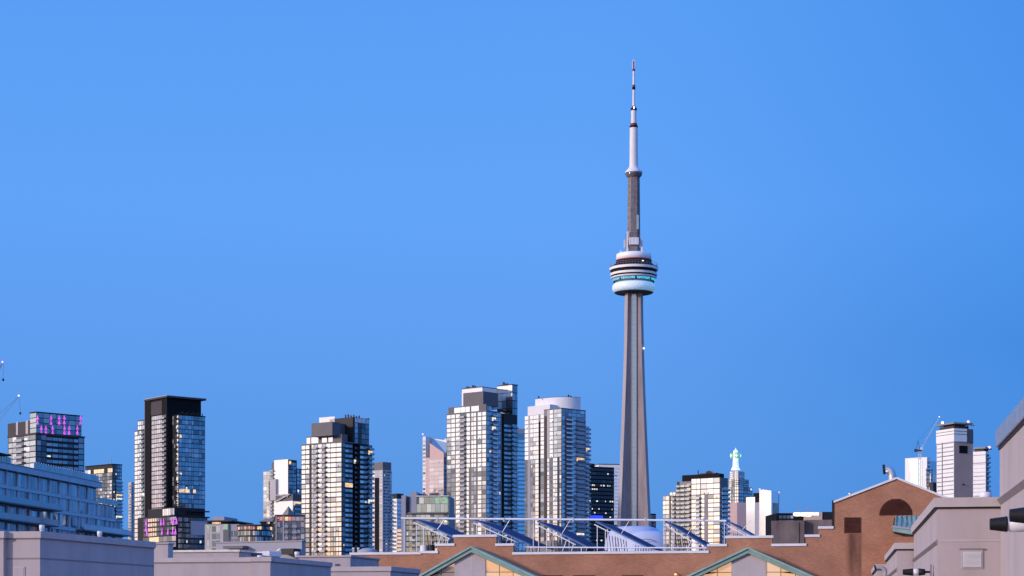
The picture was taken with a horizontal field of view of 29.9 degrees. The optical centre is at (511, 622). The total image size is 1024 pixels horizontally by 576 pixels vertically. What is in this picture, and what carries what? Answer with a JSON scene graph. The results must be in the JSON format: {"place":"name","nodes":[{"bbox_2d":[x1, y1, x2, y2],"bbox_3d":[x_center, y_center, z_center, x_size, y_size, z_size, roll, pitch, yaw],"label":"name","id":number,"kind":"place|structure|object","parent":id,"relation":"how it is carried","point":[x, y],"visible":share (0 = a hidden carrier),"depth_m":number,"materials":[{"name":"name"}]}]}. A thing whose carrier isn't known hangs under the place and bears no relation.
{"place":"outdoors","nodes":[
{"label":"outdoors","id":0,"kind":"place"},
{"bbox_2d":[7,411,84,471],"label":"condo tower","id":1,"kind":"structure","parent":0,"point":[53,439],"depth_m":1009.87,"materials":[{"name":"black glass"}]},
{"bbox_2d":[9,435,83,470],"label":"window","id":2,"kind":"structure","parent":1,"relation":"in","point":[41,437],"depth_m":1012.20,"materials":[{"name":"blue glass"}]},
{"bbox_2d":[0,453,130,538],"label":"apartment block","id":3,"kind":"structure","parent":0,"point":[51,498],"depth_m":360.48,"materials":[{"name":"concrete"}]},
{"bbox_2d":[21,475,23,487],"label":"window","id":4,"kind":"structure","parent":3,"relation":"in","point":[22,476],"depth_m":347.34,"materials":[{"name":"blue glass"}]},
{"bbox_2d":[24,475,27,487],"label":"window","id":5,"kind":"structure","parent":3,"relation":"in","point":[25,477],"depth_m":348.70,"materials":[{"name":"blue glass"}]},
{"bbox_2d":[32,477,34,489],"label":"window","id":6,"kind":"structure","parent":3,"relation":"in","point":[33,478],"depth_m":352.38,"materials":[{"name":"blue glass"}]},
{"bbox_2d":[35,477,37,489],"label":"window","id":7,"kind":"structure","parent":3,"relation":"in","point":[36,479],"depth_m":353.84,"materials":[{"name":"blue glass"}]},
{"bbox_2d":[42,479,44,490],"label":"window","id":8,"kind":"structure","parent":3,"relation":"in","point":[43,480],"depth_m":357.23,"materials":[{"name":"blue glass"}]},
{"bbox_2d":[45,479,48,491],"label":"window","id":9,"kind":"structure","parent":3,"relation":"in","point":[46,481],"depth_m":358.63,"materials":[{"name":"blue glass"}]},
{"bbox_2d":[52,481,54,492],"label":"window","id":10,"kind":"structure","parent":3,"relation":"in","point":[53,482],"depth_m":362.06,"materials":[{"name":"blue glass"}]},
{"bbox_2d":[55,481,58,493],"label":"window","id":11,"kind":"structure","parent":3,"relation":"in","point":[56,483],"depth_m":364.10,"materials":[{"name":"blue glass"}]},
{"bbox_2d":[0,471,121,538],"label":"window","id":12,"kind":"structure","parent":3,"relation":"in","point":[12,477],"depth_m":342.37,"materials":[{"name":"blue glass"}]},
{"bbox_2d":[62,483,64,494],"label":"window","id":13,"kind":"structure","parent":3,"relation":"in","point":[63,484],"depth_m":367.13,"materials":[{"name":"blue glass"}]},
{"bbox_2d":[63,499,65,510],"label":"window","id":14,"kind":"structure","parent":3,"relation":"in","point":[64,500],"depth_m":367.67,"materials":[{"name":"blue glass"}]},
{"bbox_2d":[63,514,65,525],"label":"window","id":15,"kind":"structure","parent":3,"relation":"in","point":[64,516],"depth_m":367.67,"materials":[{"name":"glass"}]},
{"bbox_2d":[66,499,68,510],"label":"window","id":16,"kind":"structure","parent":3,"relation":"in","point":[67,500],"depth_m":369.20,"materials":[{"name":"blue glass"}]},
{"bbox_2d":[66,515,68,526],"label":"window","id":17,"kind":"structure","parent":3,"relation":"in","point":[67,516],"depth_m":369.20,"materials":[{"name":"blue glass"}]},
{"bbox_2d":[72,485,74,496],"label":"window","id":18,"kind":"structure","parent":3,"relation":"in","point":[73,486],"depth_m":372.28,"materials":[{"name":"blue glass"}]},
{"bbox_2d":[75,485,77,496],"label":"window","id":19,"kind":"structure","parent":3,"relation":"in","point":[76,487],"depth_m":373.92,"materials":[{"name":"blue glass"}]},
{"bbox_2d":[75,516,77,527],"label":"window","id":20,"kind":"structure","parent":3,"relation":"in","point":[76,517],"depth_m":373.92,"materials":[{"name":"blue glass"}]},
{"bbox_2d":[82,502,84,513],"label":"window","id":21,"kind":"structure","parent":3,"relation":"in","point":[83,503],"depth_m":377.68,"materials":[{"name":"blue glass"}]},
{"bbox_2d":[84,487,86,498],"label":"window","id":22,"kind":"structure","parent":3,"relation":"in","point":[85,488],"depth_m":378.69,"materials":[{"name":"blue glass"}]},
{"bbox_2d":[90,488,92,499],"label":"window","id":23,"kind":"structure","parent":3,"relation":"in","point":[91,490],"depth_m":382.04,"materials":[{"name":"blue glass"}]},
{"bbox_2d":[0,531,155,575],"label":"stucco block","id":24,"kind":"structure","parent":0,"point":[33,553],"depth_m":77.47,"materials":[{"name":"white paint"}]},
{"bbox_2d":[85,464,122,528],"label":"condo tower","id":25,"kind":"structure","parent":0,"point":[110,476],"depth_m":1655.12,"materials":[{"name":"glass"}]},
{"bbox_2d":[93,465,121,517],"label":"window","id":26,"kind":"structure","parent":25,"relation":"in","point":[98,494],"depth_m":1654.64,"materials":[{"name":"grey glass"}]},
{"bbox_2d":[128,482,133,539],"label":"condo tower","id":27,"kind":"structure","parent":0,"point":[131,506],"depth_m":1900.96,"materials":[{"name":"concrete"}]},
{"bbox_2d":[128,485,132,539],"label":"window","id":28,"kind":"structure","parent":27,"relation":"in","point":[132,485],"depth_m":1900.76,"materials":[{"name":"blue glass"}]},
{"bbox_2d":[134,395,209,549],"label":"condo tower","id":29,"kind":"structure","parent":0,"point":[169,470],"depth_m":1243.37,"materials":[{"name":"concrete"}]},
{"bbox_2d":[135,415,206,548],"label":"window","id":30,"kind":"structure","parent":29,"relation":"in","point":[187,498],"depth_m":1242.29,"materials":[{"name":"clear glass"}]},
{"bbox_2d":[173,550,281,557],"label":"stucco block","id":31,"kind":"structure","parent":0,"point":[206,553],"depth_m":112.48,"materials":[{"name":"paint"}]},
{"bbox_2d":[251,551,280,556],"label":"rooftop unit","id":32,"kind":"object","parent":31,"relation":"on","point":[268,554],"visible":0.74,"depth_m":113.86,"materials":[{"name":"white paint"}]},
{"bbox_2d":[205,517,252,549],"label":"apartment block","id":33,"kind":"structure","parent":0,"point":[221,529],"depth_m":799.65,"materials":[{"name":"grey"}]},
{"bbox_2d":[154,557,332,575],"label":"stucco block","id":34,"kind":"structure","parent":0,"point":[246,566],"depth_m":92.91,"materials":[{"name":"grey paint"}]},
{"bbox_2d":[237,524,272,541],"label":"round block","id":35,"kind":"structure","parent":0,"point":[252,532],"depth_m":754.09,"materials":[{"name":"multicoloured glass"}]},
{"bbox_2d":[215,540,305,558],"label":"stucco block","id":36,"kind":"structure","parent":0,"point":[288,549],"depth_m":176.31,"materials":[{"name":"white paint"}]},
{"bbox_2d":[263,459,300,520],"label":"condo tower","id":37,"kind":"structure","parent":0,"point":[281,477],"depth_m":1507.38,"materials":[{"name":"concrete"}]},
{"bbox_2d":[292,463,295,493],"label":"window","id":38,"kind":"structure","parent":37,"relation":"in","point":[293,464],"depth_m":1503.99,"materials":[{"name":"blue glass"}]},
{"bbox_2d":[275,493,300,514],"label":"apartment block","id":39,"kind":"structure","parent":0,"point":[288,504],"depth_m":1203.33,"materials":[{"name":"concrete"}]},
{"bbox_2d":[301,414,373,555],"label":"condo tower","id":40,"kind":"structure","parent":0,"point":[337,483],"depth_m":1151.19,"materials":[{"name":"black glass"}]},
{"bbox_2d":[302,443,371,555],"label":"window","id":41,"kind":"structure","parent":40,"relation":"in","point":[343,444],"depth_m":1152.31,"materials":[{"name":"grey glass"}]},
{"bbox_2d":[297,555,379,566],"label":"stucco block","id":42,"kind":"structure","parent":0,"point":[347,561],"depth_m":118.46,"materials":[{"name":"grey paint"}]},
{"bbox_2d":[331,566,419,575],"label":"stucco block","id":43,"kind":"structure","parent":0,"point":[372,571],"depth_m":108.47,"materials":[{"name":"grey paint"}]},
{"bbox_2d":[372,462,393,551],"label":"condo tower","id":44,"kind":"structure","parent":0,"point":[382,515],"depth_m":1604.05,"materials":[{"name":"concrete"}]},
{"bbox_2d":[373,471,391,550],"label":"window","id":45,"kind":"structure","parent":44,"relation":"in","point":[383,471],"depth_m":1602.95,"materials":[{"name":"blue glass"}]},
{"bbox_2d":[393,493,402,551],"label":"office block","id":46,"kind":"structure","parent":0,"point":[397,522],"depth_m":1902.06,"materials":[{"name":"glass"}]},
{"bbox_2d":[401,492,454,551],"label":"apartment block","id":47,"kind":"structure","parent":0,"point":[415,504],"depth_m":900.15,"materials":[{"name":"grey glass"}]},
{"bbox_2d":[422,434,446,495],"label":"office tower","id":48,"kind":"structure","parent":0,"point":[434,467],"depth_m":1707.79,"materials":[{"name":"pink glass"}]},
{"bbox_2d":[423,440,424,493],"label":"window","id":49,"kind":"structure","parent":48,"relation":"in","point":[424,440],"depth_m":1715.52,"materials":[{"name":"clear glass"}]},
{"bbox_2d":[446,382,518,551],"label":"condo tower","id":50,"kind":"structure","parent":0,"point":[482,460],"depth_m":1251.56,"materials":[{"name":"grey glass"}]},
{"bbox_2d":[447,412,510,540],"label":"window","id":51,"kind":"structure","parent":50,"relation":"in","point":[490,422],"depth_m":1248.07,"materials":[{"name":"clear glass"}]},
{"bbox_2d":[0,0,1023,538],"label":"sky","id":52,"kind":"structure","parent":0,"point":[286,216],"materials":[{"name":"blue"}]},
{"bbox_2d":[517,429,525,551],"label":"office tower","id":53,"kind":"structure","parent":0,"point":[521,529],"depth_m":1801.42,"materials":[{"name":"blue glass"}]},
{"bbox_2d":[525,395,590,551],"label":"condo tower","id":54,"kind":"structure","parent":0,"point":[557,450],"depth_m":1321.17,"materials":[{"name":"grey concrete"}]},
{"bbox_2d":[525,409,588,540],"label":"window","id":55,"kind":"structure","parent":54,"relation":"in","point":[535,505],"depth_m":1324.03,"materials":[{"name":"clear glass"}]},
{"bbox_2d":[586,464,613,551],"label":"office tower","id":56,"kind":"structure","parent":0,"point":[601,487],"depth_m":1908.12,"materials":[{"name":"grey glass"}]},
{"bbox_2d":[587,492,613,551],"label":"window","id":57,"kind":"structure","parent":56,"relation":"in","point":[604,493],"depth_m":1908.66,"materials":[{"name":"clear glass"}]},
{"bbox_2d":[595,464,619,524],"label":"office tower","id":58,"kind":"structure","parent":0,"point":[616,478],"depth_m":2153.41,"materials":[{"name":"white stone"}]},
{"bbox_2d":[651,514,655,527],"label":"office block","id":59,"kind":"structure","parent":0,"point":[653,523],"depth_m":1950.94,"materials":[{"name":"blue glass"}]},
{"bbox_2d":[663,470,729,550],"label":"condo tower","id":60,"kind":"structure","parent":0,"point":[700,496],"depth_m":1087.75,"materials":[{"name":"grey concrete"}]},
{"bbox_2d":[663,479,723,550],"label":"window","id":61,"kind":"structure","parent":60,"relation":"in","point":[698,480],"depth_m":1089.65,"materials":[{"name":"beige glass"}]},
{"bbox_2d":[728,502,745,535],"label":"office block","id":62,"kind":"structure","parent":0,"point":[737,513],"depth_m":1251.24,"materials":[{"name":"concrete"}]},
{"bbox_2d":[728,448,752,503],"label":"office tower","id":63,"kind":"structure","parent":0,"point":[741,490],"depth_m":2110.31,"materials":[{"name":"grey"}]},
{"bbox_2d":[729,471,747,502],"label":"window","id":64,"kind":"structure","parent":63,"relation":"in","point":[741,488],"depth_m":2106.52,"materials":[{"name":"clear glass"}]},
{"bbox_2d":[745,489,779,535],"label":"office tower","id":65,"kind":"structure","parent":0,"point":[761,504],"depth_m":1707.56,"materials":[{"name":"concrete"}]},
{"bbox_2d":[765,507,831,534],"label":"office block","id":66,"kind":"structure","parent":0,"point":[803,515],"depth_m":700.48,"materials":[{"name":"grey"}]},
{"bbox_2d":[871,564,886,575],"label":"stucco block","id":67,"kind":"structure","parent":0,"point":[874,572],"depth_m":77.99,"materials":[{"name":"grey concrete"}]},
{"bbox_2d":[884,543,913,575],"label":"stucco block","id":68,"kind":"structure","parent":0,"point":[898,557],"depth_m":64.98,"materials":[{"name":"paint"}]},
{"bbox_2d":[874,565,886,575],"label":"elbow pipe","id":69,"kind":"object","parent":68,"relation":"attached to","point":[881,567],"visible":1,"depth_m":76.92,"materials":[{"name":"grey plastic"}]},
{"bbox_2d":[905,457,936,492],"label":"office tower","id":70,"kind":"structure","parent":0,"point":[928,474],"depth_m":1905.82,"materials":[{"name":"white stone"}]},
{"bbox_2d":[936,420,973,497],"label":"condo tower","id":71,"kind":"structure","parent":0,"point":[954,441],"depth_m":1354.68,"materials":[{"name":"concrete"},{"name":"glass"}]},
{"bbox_2d":[973,446,991,496],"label":"condo tower","id":72,"kind":"structure","parent":0,"point":[981,467],"depth_m":1452.84,"materials":[{"name":"grey"}]},
{"bbox_2d":[996,398,1023,575],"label":"stucco block","id":73,"kind":"structure","parent":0,"point":[1010,437],"depth_m":46.39,"materials":[{"name":"paint"}]},
{"bbox_2d":[989,516,1023,531],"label":"wall light","id":74,"kind":"object","parent":73,"relation":"attached to","point":[1003,524],"visible":0.88,"depth_m":37.84,"materials":[{"name":"black plastic"}]},
{"bbox_2d":[1009,507,1023,522],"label":"wall light","id":75,"kind":"object","parent":73,"relation":"attached to","point":[1016,515],"visible":1,"depth_m":35.88,"materials":[{"name":"black plastic"}]},
{"label":"ground","id":76,"kind":"structure","parent":0,"visible":0},
{"bbox_2d":[154,542,174,557],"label":"stucco block","id":77,"kind":"structure","parent":76,"relation":"on","point":[163,549],"depth_m":98.09,"materials":[{"name":"white paint"}]},
{"bbox_2d":[259,518,272,524],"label":"roof pavilion","id":78,"kind":"structure","parent":76,"relation":"on","point":[267,521],"depth_m":999.72,"materials":[{"name":"grey"}]},
{"bbox_2d":[272,515,304,540],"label":"apartment block","id":79,"kind":"structure","parent":76,"relation":"on","point":[287,527],"depth_m":900.90,"materials":[{"name":"glass"}]},
{"bbox_2d":[609,59,657,526],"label":"communication tower","id":80,"kind":"structure","parent":76,"relation":"on","point":[633,269],"depth_m":1794.00,"materials":[{"name":"concrete"}]},
{"bbox_2d":[604,526,663,550],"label":"stadium","id":81,"kind":"object","parent":76,"relation":"on","point":[652,535],"visible":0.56,"depth_m":1573.39,"materials":[{"name":"concrete"}]},
{"bbox_2d":[349,477,947,575],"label":"brick building","id":82,"kind":"structure","parent":76,"relation":"on","point":[866,530],"depth_m":126.27,"materials":[{"name":"brick"}]},
{"bbox_2d":[358,548,377,551],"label":"roof vent","id":83,"kind":"object","parent":82,"relation":"on","point":[367,550],"visible":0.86,"depth_m":134.38,"materials":[{"name":"white metal"}]},
{"bbox_2d":[420,545,434,550],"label":"roof vent","id":84,"kind":"object","parent":82,"relation":"on","point":[431,547],"visible":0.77,"depth_m":134.78,"materials":[{"name":"silver metal"}]},
{"bbox_2d":[413,519,465,551],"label":"solar rack","id":85,"kind":"object","parent":82,"relation":"on","point":[446,530],"visible":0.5,"depth_m":134.72,"materials":[{"name":"metal"}]},
{"bbox_2d":[442,573,453,575],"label":"window","id":86,"kind":"structure","parent":82,"relation":"in","point":[443,574],"depth_m":130.09,"materials":[{"name":"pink glass"}]},
{"bbox_2d":[442,563,453,571],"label":"window","id":87,"kind":"structure","parent":82,"relation":"in","point":[450,568],"depth_m":130.08,"materials":[{"name":"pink glass"}]},
{"bbox_2d":[486,572,498,575],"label":"window","id":88,"kind":"structure","parent":82,"relation":"in","point":[487,573],"depth_m":129.41,"materials":[{"name":"orange glass"}]},
{"bbox_2d":[486,560,498,571],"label":"window","id":89,"kind":"structure","parent":82,"relation":"in","point":[490,566],"depth_m":129.41,"materials":[{"name":"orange glass"}]},
{"bbox_2d":[500,566,511,571],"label":"window","id":90,"kind":"structure","parent":82,"relation":"in","point":[502,569],"depth_m":129.22,"materials":[{"name":"orange glass"}]},
{"bbox_2d":[500,572,512,575],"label":"window","id":91,"kind":"structure","parent":82,"relation":"in","point":[501,573],"depth_m":129.19,"materials":[{"name":"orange glass"}]},
{"bbox_2d":[473,520,553,551],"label":"solar rack","id":92,"kind":"object","parent":82,"relation":"on","point":[505,530],"visible":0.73,"depth_m":134.41,"materials":[{"name":"metal"}]},
{"bbox_2d":[401,517,726,551],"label":"pipe rail","id":93,"kind":"object","parent":82,"relation":"on","point":[576,519],"visible":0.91,"depth_m":131.27,"materials":[{"name":"metal"}]},
{"bbox_2d":[535,520,606,551],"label":"solar rack","id":94,"kind":"object","parent":82,"relation":"on","point":[571,535],"visible":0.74,"depth_m":133.26,"materials":[{"name":"metal"}]},
{"bbox_2d":[515,546,706,551],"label":"pipe rail","id":95,"kind":"object","parent":82,"relation":"on","point":[517,547],"visible":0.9,"depth_m":129.49,"materials":[{"name":"grey metal"}]},
{"bbox_2d":[594,521,663,550],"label":"solar rack","id":96,"kind":"object","parent":82,"relation":"on","point":[617,530],"visible":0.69,"depth_m":132.04,"materials":[{"name":"metal"}]},
{"bbox_2d":[663,521,709,550],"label":"solar rack","id":97,"kind":"object","parent":82,"relation":"on","point":[691,535],"visible":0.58,"depth_m":130.63,"materials":[{"name":"metal"}]},
{"bbox_2d":[718,573,731,575],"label":"window","id":98,"kind":"structure","parent":82,"relation":"in","point":[719,574],"depth_m":125.87,"materials":[{"name":"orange glass"}]},
{"bbox_2d":[718,561,731,571],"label":"window","id":99,"kind":"structure","parent":82,"relation":"in","point":[727,567],"depth_m":125.86,"materials":[{"name":"orange glass"}]},
{"bbox_2d":[725,520,754,535],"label":"solar rack","id":100,"kind":"object","parent":82,"relation":"on","point":[749,533],"visible":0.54,"depth_m":128.80,"materials":[{"name":"metal"}]},
{"bbox_2d":[766,572,780,575],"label":"window","id":101,"kind":"structure","parent":82,"relation":"in","point":[767,573],"depth_m":125.15,"materials":[{"name":"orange glass"}]},
{"bbox_2d":[766,562,780,571],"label":"window","id":102,"kind":"structure","parent":82,"relation":"in","point":[770,567],"depth_m":125.19,"materials":[{"name":"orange glass"}]},
{"bbox_2d":[781,572,794,575],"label":"window","id":103,"kind":"structure","parent":82,"relation":"in","point":[782,574],"depth_m":124.94,"materials":[{"name":"orange glass"}]},
{"bbox_2d":[882,464,896,479],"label":"exhaust elbow","id":104,"kind":"object","parent":82,"relation":"on","point":[889,470],"visible":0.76,"depth_m":128.54,"materials":[{"name":"silver metal"}]},
{"bbox_2d":[771,520,831,543],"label":"concrete wall","id":105,"kind":"structure","parent":76,"relation":"on","point":[789,532],"depth_m":149.75,"materials":[{"name":"grey concrete"}]},
{"bbox_2d":[914,416,939,485],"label":"tower crane","id":106,"kind":"object","parent":76,"relation":"on","point":[920,449],"visible":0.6,"depth_m":1830.42,"materials":[{"name":"white metal"}]},
{"bbox_2d":[911,497,1000,575],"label":"stucco block","id":107,"kind":"structure","parent":76,"relation":"on","point":[955,536],"depth_m":49.90,"materials":[{"name":"paint"}]},
{"bbox_2d":[903,564,931,575],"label":"wall light","id":108,"kind":"object","parent":107,"relation":"attached to","point":[912,572],"visible":1,"depth_m":51.97,"materials":[{"name":"black plastic"}]},
{"bbox_2d":[979,492,991,496],"bbox_3d":[12.644,-3.370,51.260,0.340,0.240,0.335,0,0,0],"label":"roof vent","id":109,"kind":"object","parent":107,"relation":"on","point":[985,494],"visible":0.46,"depth_m":51.12,"materials":[{"name":"white metal"}]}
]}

